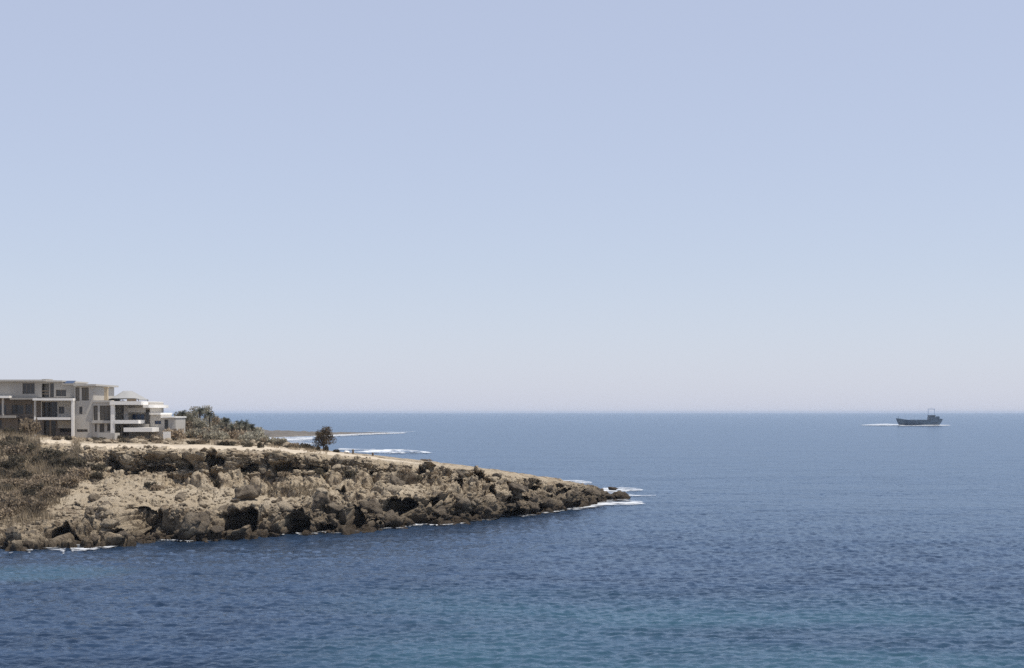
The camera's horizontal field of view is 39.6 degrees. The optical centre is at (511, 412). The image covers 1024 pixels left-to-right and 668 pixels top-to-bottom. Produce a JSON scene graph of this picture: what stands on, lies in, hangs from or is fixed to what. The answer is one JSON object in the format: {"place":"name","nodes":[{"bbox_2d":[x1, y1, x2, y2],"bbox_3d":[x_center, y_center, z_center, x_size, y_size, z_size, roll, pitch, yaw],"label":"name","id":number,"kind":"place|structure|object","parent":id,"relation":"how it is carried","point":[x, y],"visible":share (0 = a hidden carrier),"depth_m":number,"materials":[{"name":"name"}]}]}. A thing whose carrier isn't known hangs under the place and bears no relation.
{"place":"outdoors","nodes":[
{"label":"outdoors","id":0,"kind":"place"},
{"bbox_2d":[41,439,421,463],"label":"path","id":1,"kind":"structure","parent":0,"point":[188,446],"depth_m":213.44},
{"bbox_2d":[0,435,622,551],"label":"headland","id":2,"kind":"structure","parent":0,"point":[136,518],"depth_m":189.24,"materials":[{"name":"stone"}]},
{"bbox_2d":[0,508,14,517],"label":"bush","id":3,"kind":"object","parent":2,"relation":"on","point":[2,511],"visible":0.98,"depth_m":169.36,"materials":[{"name":"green plant"}]},
{"bbox_2d":[0,460,15,468],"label":"bush","id":4,"kind":"object","parent":2,"relation":"on","point":[4,464],"visible":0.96,"depth_m":189.40,"materials":[{"name":"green plant"}]},
{"bbox_2d":[0,491,16,500],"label":"bush","id":5,"kind":"object","parent":2,"relation":"on","point":[4,494],"visible":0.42,"depth_m":174.66,"materials":[{"name":"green plant"}]},
{"bbox_2d":[4,530,13,538],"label":"boulder","id":6,"kind":"object","parent":2,"relation":"on","point":[8,534],"visible":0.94,"depth_m":155.16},
{"bbox_2d":[0,478,19,485],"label":"bush","id":7,"kind":"object","parent":2,"relation":"on","point":[9,481],"visible":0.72,"depth_m":181.91,"materials":[{"name":"brown plant"}]},
{"bbox_2d":[0,440,19,446],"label":"bush","id":8,"kind":"object","parent":2,"relation":"on","point":[4,443],"visible":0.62,"depth_m":199.93,"materials":[{"name":"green plant"}]},
{"bbox_2d":[1,426,24,435],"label":"bush","id":9,"kind":"object","parent":2,"relation":"on","point":[10,430],"visible":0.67,"depth_m":239.09,"materials":[{"name":"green plant"}]},
{"bbox_2d":[5,435,23,442],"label":"bush","id":10,"kind":"object","parent":2,"relation":"on","point":[10,438],"visible":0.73,"depth_m":202.47,"materials":[{"name":"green plant"}]},
{"bbox_2d":[0,496,29,506],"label":"bush","id":11,"kind":"object","parent":2,"relation":"on","point":[10,502],"visible":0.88,"depth_m":171.93,"materials":[{"name":"brown plant"}]},
{"bbox_2d":[5,460,24,470],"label":"bush","id":12,"kind":"object","parent":2,"relation":"on","point":[13,465],"visible":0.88,"depth_m":190.05,"materials":[{"name":"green plant"}]},
{"bbox_2d":[3,442,28,453],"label":"bush","id":13,"kind":"object","parent":2,"relation":"on","point":[20,448],"visible":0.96,"depth_m":195.68,"materials":[{"name":"brown plant"}]},
{"bbox_2d":[7,455,26,462],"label":"bush","id":14,"kind":"object","parent":2,"relation":"on","point":[17,457],"visible":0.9,"depth_m":193.13,"materials":[{"name":"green plant"}]},
{"bbox_2d":[11,468,35,478],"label":"bush","id":15,"kind":"object","parent":2,"relation":"on","point":[25,473],"visible":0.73,"depth_m":185.10,"materials":[{"name":"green plant"}]},
{"bbox_2d":[23,541,33,548],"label":"boulder","id":16,"kind":"object","parent":2,"relation":"on","point":[28,544],"visible":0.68,"depth_m":154.51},
{"bbox_2d":[20,488,37,496],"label":"bush","id":17,"kind":"object","parent":2,"relation":"on","point":[26,492],"visible":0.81,"depth_m":177.34,"materials":[{"name":"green plant"}]},
{"bbox_2d":[17,417,41,435],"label":"bush","id":18,"kind":"object","parent":2,"relation":"on","point":[26,427],"visible":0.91,"depth_m":242.20,"materials":[{"name":"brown plant"}]},
{"bbox_2d":[24,442,35,451],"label":"bush","id":19,"kind":"object","parent":2,"relation":"on","point":[32,446],"visible":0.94,"depth_m":197.06,"materials":[{"name":"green plant"}]},
{"bbox_2d":[21,481,45,490],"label":"bush","id":20,"kind":"object","parent":2,"relation":"on","point":[27,483],"visible":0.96,"depth_m":180.26,"materials":[{"name":"brown plant"}]},
{"bbox_2d":[25,497,48,512],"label":"bush","id":21,"kind":"object","parent":2,"relation":"on","point":[34,503],"visible":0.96,"depth_m":171.86,"materials":[{"name":"brown plant"}]},
{"bbox_2d":[30,483,44,490],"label":"bush","id":22,"kind":"object","parent":2,"relation":"on","point":[40,485],"visible":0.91,"depth_m":180.34,"materials":[{"name":"brown plant"}]},
{"bbox_2d":[0,430,82,527],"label":"dry grass","id":23,"kind":"structure","parent":2,"relation":"on","point":[76,451],"depth_m":188.75,"materials":[{"name":"plant"}]},
{"bbox_2d":[29,473,56,483],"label":"bush","id":24,"kind":"object","parent":2,"relation":"on","point":[37,476],"visible":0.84,"depth_m":183.86,"materials":[{"name":"brown plant"}]},
{"bbox_2d":[0,379,87,436],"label":"villa","id":25,"kind":"object","parent":2,"relation":"on","point":[49,404],"visible":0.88,"depth_m":252.60,"materials":[{"name":"paint"}]},
{"bbox_2d":[12,405,22,413],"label":"window","id":26,"kind":"structure","parent":25,"relation":"in","point":[16,409],"depth_m":254.24,"materials":[{"name":"glass"}]},
{"bbox_2d":[23,383,34,393],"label":"window","id":27,"kind":"structure","parent":25,"relation":"in","point":[28,388],"depth_m":252.20,"materials":[{"name":"glass"}]},
{"bbox_2d":[26,405,31,413],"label":"window","id":28,"kind":"structure","parent":25,"relation":"in","point":[28,407],"depth_m":254.24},
{"bbox_2d":[44,402,56,416],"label":"glass door","id":29,"kind":"structure","parent":25,"relation":"in","point":[50,408],"depth_m":253.56,"materials":[{"name":"glass"}]},
{"bbox_2d":[45,421,55,436],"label":"glass door","id":30,"kind":"structure","parent":25,"relation":"in","point":[47,423],"depth_m":253.75,"materials":[{"name":"glass"}]},
{"bbox_2d":[50,383,53,396],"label":"window","id":31,"kind":"structure","parent":25,"relation":"in","point":[51,384],"depth_m":252.20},
{"bbox_2d":[56,390,65,395],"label":"window","id":32,"kind":"structure","parent":25,"relation":"in","point":[58,392],"depth_m":252.20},
{"bbox_2d":[34,489,56,499],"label":"bush","id":33,"kind":"object","parent":2,"relation":"on","point":[50,494],"visible":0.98,"depth_m":177.23,"materials":[{"name":"brown plant"}]},
{"bbox_2d":[38,447,63,459],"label":"bush","id":34,"kind":"object","parent":2,"relation":"on","point":[51,452],"visible":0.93,"depth_m":194.73,"materials":[{"name":"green plant"}]},
{"bbox_2d":[41,477,60,485],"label":"bush","id":35,"kind":"object","parent":2,"relation":"on","point":[55,480],"visible":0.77,"depth_m":183.35,"materials":[{"name":"brown plant"}]},
{"bbox_2d":[48,456,68,467],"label":"bush","id":36,"kind":"object","parent":2,"relation":"on","point":[59,462],"visible":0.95,"depth_m":192.07,"materials":[{"name":"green plant"}]},
{"bbox_2d":[48,467,69,475],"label":"bush","id":37,"kind":"object","parent":2,"relation":"on","point":[62,471],"visible":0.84,"depth_m":188.66,"materials":[{"name":"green plant"}]},
{"bbox_2d":[48,486,71,495],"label":"bush","id":38,"kind":"object","parent":2,"relation":"on","point":[60,490],"visible":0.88,"depth_m":179.60,"materials":[{"name":"brown plant"}]},
{"bbox_2d":[56,472,81,486],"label":"bush","id":39,"kind":"object","parent":2,"relation":"on","point":[69,480],"visible":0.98,"depth_m":182.90,"materials":[{"name":"brown plant"}]},
{"bbox_2d":[68,462,85,471],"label":"bush","id":40,"kind":"object","parent":2,"relation":"on","point":[77,465],"visible":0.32,"depth_m":190.56,"materials":[{"name":"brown plant"}]},
{"bbox_2d":[71,458,86,465],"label":"bush","id":41,"kind":"object","parent":2,"relation":"on","point":[79,461],"visible":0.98,"depth_m":191.95,"materials":[{"name":"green plant"}]},
{"bbox_2d":[67,466,92,477],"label":"bush","id":42,"kind":"object","parent":2,"relation":"on","point":[81,471],"visible":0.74,"depth_m":187.94,"materials":[{"name":"brown plant"}]},
{"bbox_2d":[85,506,95,514],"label":"boulder","id":43,"kind":"object","parent":2,"relation":"on","point":[90,510],"visible":0.88,"depth_m":172.04,"materials":[{"name":"brown stone"}]},
{"bbox_2d":[88,493,100,501],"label":"boulder","id":44,"kind":"object","parent":2,"relation":"on","point":[93,496],"visible":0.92,"depth_m":176.87,"materials":[{"name":"brown stone"}]},
{"bbox_2d":[73,384,118,437],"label":"villa","id":45,"kind":"object","parent":2,"relation":"on","point":[86,395],"visible":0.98,"depth_m":250.80,"materials":[{"name":"paint"}]},
{"bbox_2d":[75,387,79,400],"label":"window","id":46,"kind":"structure","parent":45,"relation":"in","point":[77,389],"depth_m":250.91,"materials":[{"name":"grey glass"}]},
{"bbox_2d":[82,387,88,400],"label":"window","id":47,"kind":"structure","parent":45,"relation":"in","point":[85,390],"depth_m":250.91,"materials":[{"name":"grey glass"}]},
{"bbox_2d":[90,471,103,478],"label":"bush","id":48,"kind":"object","parent":2,"relation":"on","point":[96,474],"visible":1,"depth_m":188.68,"materials":[{"name":"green plant"}]},
{"bbox_2d":[90,463,107,470],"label":"bush","id":49,"kind":"object","parent":2,"relation":"on","point":[96,467],"visible":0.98,"depth_m":191.55,"materials":[{"name":"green plant"}]},
{"bbox_2d":[98,504,111,511],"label":"boulder","id":50,"kind":"object","parent":2,"relation":"on","point":[106,507],"visible":0.66,"depth_m":169.47,"materials":[{"name":"stone"}]},
{"bbox_2d":[98,433,119,439],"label":"garden wall","id":51,"kind":"structure","parent":2,"relation":"on","point":[110,436],"depth_m":246.00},
{"bbox_2d":[100,518,120,528],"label":"boulder","id":52,"kind":"object","parent":2,"relation":"on","point":[106,523],"visible":1,"depth_m":163.14,"materials":[{"name":"stone"}]},
{"bbox_2d":[92,387,168,438],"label":"villa","id":53,"kind":"object","parent":2,"relation":"on","point":[130,417],"visible":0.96,"depth_m":251.50,"materials":[{"name":"white concrete"}]},
{"bbox_2d":[94,406,97,419],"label":"window","id":54,"kind":"structure","parent":53,"relation":"in","point":[95,407],"depth_m":250.85,"materials":[{"name":"grey glass"}]},
{"bbox_2d":[100,406,110,419],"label":"window","id":55,"kind":"structure","parent":53,"relation":"in","point":[105,411],"depth_m":250.85,"materials":[{"name":"grey glass"}]},
{"bbox_2d":[132,414,144,418],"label":"window","id":56,"kind":"structure","parent":53,"relation":"in","point":[134,416],"depth_m":254.06,"materials":[{"name":"blue glass"}]},
{"bbox_2d":[145,409,149,424],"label":"window","id":57,"kind":"structure","parent":53,"relation":"in","point":[147,417],"depth_m":253.93,"materials":[{"name":"glass"}]},
{"bbox_2d":[144,481,157,487],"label":"bush","id":58,"kind":"object","parent":2,"relation":"on","point":[148,484],"visible":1,"depth_m":183.63,"materials":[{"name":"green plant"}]},
{"bbox_2d":[150,483,164,490],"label":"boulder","id":59,"kind":"object","parent":2,"relation":"on","point":[155,486],"visible":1,"depth_m":183.06,"materials":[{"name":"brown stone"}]},
{"bbox_2d":[149,413,185,438],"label":"annex","id":60,"kind":"object","parent":2,"relation":"on","point":[162,421],"visible":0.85,"depth_m":254.00,"materials":[{"name":"paint"}]},
{"bbox_2d":[162,428,186,438],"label":"bush","id":61,"kind":"object","parent":2,"relation":"on","point":[176,433],"visible":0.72,"depth_m":252.53,"materials":[{"name":"brown plant"}]},
{"bbox_2d":[31,434,327,452],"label":"dry grass","id":62,"kind":"structure","parent":2,"relation":"on","point":[233,439],"depth_m":230.78,"materials":[{"name":"plant"}]},
{"bbox_2d":[175,492,185,500],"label":"boulder","id":63,"kind":"object","parent":2,"relation":"on","point":[180,495],"visible":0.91,"depth_m":178.40,"materials":[{"name":"brown stone"}]},
{"bbox_2d":[179,409,196,425],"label":"tree","id":64,"kind":"object","parent":2,"relation":"on","point":[190,414],"visible":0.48,"depth_m":275.71,"materials":[{"name":"green plant"}]},
{"bbox_2d":[185,421,194,432],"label":"tree","id":65,"kind":"object","parent":2,"relation":"on","point":[187,424],"visible":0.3,"depth_m":265.36,"materials":[{"name":"green plant"}]},
{"bbox_2d":[181,512,209,535],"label":"boulder","id":66,"kind":"object","parent":2,"relation":"on","point":[202,526],"visible":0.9,"depth_m":164.98,"materials":[{"name":"brown stone"}]},
{"bbox_2d":[190,518,200,524],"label":"boulder","id":67,"kind":"object","parent":2,"relation":"on","point":[195,521],"visible":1,"depth_m":164.69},
{"bbox_2d":[191,407,206,419],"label":"palm tree","id":68,"kind":"object","parent":2,"relation":"on","point":[200,410],"visible":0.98,"depth_m":275.59,"materials":[{"name":"green plant"}]},
{"bbox_2d":[191,416,212,429],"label":"tree","id":69,"kind":"object","parent":2,"relation":"on","point":[199,423],"visible":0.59,"depth_m":267.84,"materials":[{"name":"green plant"}]},
{"bbox_2d":[194,405,213,427],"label":"tree","id":70,"kind":"object","parent":2,"relation":"on","point":[207,410],"visible":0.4,"depth_m":278.36,"materials":[{"name":"green plant"}]},
{"bbox_2d":[193,428,214,437],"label":"bush","id":71,"kind":"object","parent":2,"relation":"on","point":[199,431],"visible":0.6,"depth_m":256.06,"materials":[{"name":"green plant"}]},
{"bbox_2d":[201,411,215,428],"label":"palm tree","id":72,"kind":"object","parent":2,"relation":"on","point":[209,414],"visible":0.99,"depth_m":273.88,"materials":[{"name":"green plant"}]},
{"bbox_2d":[202,432,217,439],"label":"bush","id":73,"kind":"object","parent":2,"relation":"on","point":[206,435],"visible":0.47,"depth_m":253.16,"materials":[{"name":"green plant"}]},
{"bbox_2d":[210,415,219,427],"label":"tree","id":74,"kind":"object","parent":2,"relation":"on","point":[217,418],"visible":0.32,"depth_m":274.76,"materials":[{"name":"green plant"}]},
{"bbox_2d":[210,525,224,532],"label":"boulder","id":75,"kind":"object","parent":2,"relation":"on","point":[215,529],"visible":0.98,"depth_m":165.89,"materials":[{"name":"stone"}]},
{"bbox_2d":[210,430,229,439],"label":"bush","id":76,"kind":"object","parent":2,"relation":"on","point":[221,435],"visible":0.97,"depth_m":249.59,"materials":[{"name":"green plant"}]},
{"bbox_2d":[214,417,231,427],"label":"tree","id":77,"kind":"object","parent":2,"relation":"on","point":[221,423],"visible":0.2,"depth_m":273.03,"materials":[{"name":"green plant"}]},
{"bbox_2d":[218,505,227,515],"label":"boulder","id":78,"kind":"object","parent":2,"relation":"on","point":[223,507],"visible":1,"depth_m":172.40,"materials":[{"name":"brown stone"}]},
{"bbox_2d":[226,429,236,438],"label":"bush","id":79,"kind":"object","parent":2,"relation":"on","point":[232,434],"visible":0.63,"depth_m":260.49,"materials":[{"name":"green plant"}]},
{"bbox_2d":[240,441,252,446],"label":"bush","id":80,"kind":"object","parent":2,"relation":"on","point":[247,444],"visible":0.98,"depth_m":218.38,"materials":[{"name":"green plant"}]},
{"bbox_2d":[234,485,260,499],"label":"boulder","id":81,"kind":"object","parent":2,"relation":"on","point":[247,492],"visible":0.94,"depth_m":180.14,"materials":[{"name":"brown stone"}]},
{"bbox_2d":[238,433,258,440],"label":"bush","id":82,"kind":"object","parent":2,"relation":"on","point":[241,436],"visible":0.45,"depth_m":244.80,"materials":[{"name":"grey plant"}]},
{"bbox_2d":[243,430,263,439],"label":"bush","id":83,"kind":"object","parent":2,"relation":"on","point":[259,433],"visible":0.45,"depth_m":246.85,"materials":[{"name":"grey plant"}]},
{"bbox_2d":[246,435,261,441],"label":"bush","id":84,"kind":"object","parent":2,"relation":"on","point":[249,438],"visible":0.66,"depth_m":241.07,"materials":[{"name":"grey plant"}]},
{"bbox_2d":[277,471,291,477],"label":"bush","id":85,"kind":"object","parent":2,"relation":"on","point":[284,474],"visible":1,"depth_m":192.44,"materials":[{"name":"brown plant"}]},
{"bbox_2d":[278,501,293,512],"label":"boulder","id":86,"kind":"object","parent":2,"relation":"on","point":[285,506],"visible":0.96,"depth_m":174.68,"materials":[{"name":"stone"}]},
{"bbox_2d":[266,481,326,498],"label":"dry grass","id":87,"kind":"structure","parent":2,"relation":"on","point":[304,492],"depth_m":186.24,"materials":[{"name":"plant"}]},
{"bbox_2d":[0,440,607,533],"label":"rubble","id":88,"kind":"object","parent":2,"relation":"on","point":[192,451],"visible":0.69,"depth_m":190.30,"materials":[{"name":"stone"}]},
{"bbox_2d":[313,493,329,505],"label":"boulder","id":89,"kind":"object","parent":2,"relation":"on","point":[323,499],"visible":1,"depth_m":179.28,"materials":[{"name":"brown stone"}]},
{"bbox_2d":[316,487,327,494],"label":"boulder","id":90,"kind":"object","parent":2,"relation":"on","point":[321,490],"visible":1,"depth_m":180.04,"materials":[{"name":"stone"}]},
{"bbox_2d":[312,426,336,450],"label":"tree","id":91,"kind":"object","parent":2,"relation":"on","point":[325,439],"visible":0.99,"depth_m":225.68,"materials":[{"name":"green plant"}]},
{"bbox_2d":[326,501,344,513],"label":"boulder","id":92,"kind":"object","parent":2,"relation":"on","point":[333,507],"visible":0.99,"depth_m":178.93,"materials":[{"name":"brown stone"}]},
{"bbox_2d":[343,469,356,476],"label":"bush","id":93,"kind":"object","parent":2,"relation":"on","point":[350,473],"visible":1,"depth_m":194.67,"materials":[{"name":"green plant"}]},
{"bbox_2d":[358,499,382,513],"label":"boulder","id":94,"kind":"object","parent":2,"relation":"on","point":[374,506],"visible":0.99,"depth_m":183.75,"materials":[{"name":"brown stone"}]},
{"bbox_2d":[384,510,401,526],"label":"boulder","id":95,"kind":"object","parent":2,"relation":"on","point":[392,518],"visible":0.97,"depth_m":183.00,"materials":[{"name":"brown stone"}]},
{"bbox_2d":[385,485,402,495],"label":"boulder","id":96,"kind":"object","parent":2,"relation":"on","point":[393,490],"visible":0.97,"depth_m":189.26,"materials":[{"name":"stone"}]},
{"bbox_2d":[388,476,404,485],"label":"boulder","id":97,"kind":"object","parent":2,"relation":"on","point":[394,480],"visible":0.58,"depth_m":193.86,"materials":[{"name":"brown stone"}]},
{"bbox_2d":[433,506,446,516],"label":"boulder","id":98,"kind":"object","parent":2,"relation":"on","point":[439,511],"visible":0.83,"depth_m":190.96,"materials":[{"name":"brown stone"}]},
{"bbox_2d":[453,498,471,511],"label":"boulder","id":99,"kind":"object","parent":2,"relation":"on","point":[464,504],"visible":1,"depth_m":193.00,"materials":[{"name":"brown stone"}]},
{"bbox_2d":[508,483,525,494],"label":"boulder","id":100,"kind":"object","parent":2,"relation":"on","point":[516,489],"visible":1,"depth_m":207.78,"materials":[{"name":"brown stone"}]},
{"bbox_2d":[528,501,539,513],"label":"boulder","id":101,"kind":"object","parent":2,"relation":"on","point":[534,507],"visible":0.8,"depth_m":206.80,"materials":[{"name":"brown stone"}]},
{"bbox_2d":[542,499,554,507],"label":"boulder","id":102,"kind":"object","parent":2,"relation":"on","point":[548,503],"visible":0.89,"depth_m":212.30,"materials":[{"name":"stone"}]},
{"bbox_2d":[612,491,630,499],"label":"sea rock","id":103,"kind":"object","parent":2,"relation":"on","point":[620,495],"visible":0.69,"depth_m":243.84,"materials":[{"name":"brown stone"}]},
{"bbox_2d":[262,430,389,437],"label":"shore","id":104,"kind":"structure","parent":0,"point":[280,433],"depth_m":914.36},
{"bbox_2d":[0,413,1023,667],"bbox_3d":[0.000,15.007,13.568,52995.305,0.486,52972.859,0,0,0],"label":"sea","id":105,"kind":"structure","parent":0,"point":[792,541],"depth_m":136.56,"materials":[{"name":"blue liquid"}]},
{"bbox_2d":[270,437,311,439],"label":"breaker foam","id":106,"kind":"object","parent":105,"relation":"on","point":[304,438],"visible":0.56,"depth_m":798.33,"materials":[{"name":"white"}]},
{"bbox_2d":[355,449,429,452],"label":"breaker foam","id":107,"kind":"object","parent":105,"relation":"on","point":[384,450],"visible":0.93,"depth_m":520.79,"materials":[{"name":"white"}]},
{"bbox_2d":[580,499,642,507],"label":"shore foam","id":108,"kind":"object","parent":105,"relation":"on","point":[610,502],"visible":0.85,"depth_m":231.23,"materials":[{"name":"white"}]},
{"bbox_2d":[896,409,942,425],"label":"cargo ship","id":109,"kind":"object","parent":105,"relation":"on","point":[933,420],"visible":0.86,"depth_m":1580.16},
{"bbox_2d":[0,0,1023,412],"label":"sky","id":110,"kind":"structure","parent":0,"point":[228,206],"materials":[{"name":"blue"}]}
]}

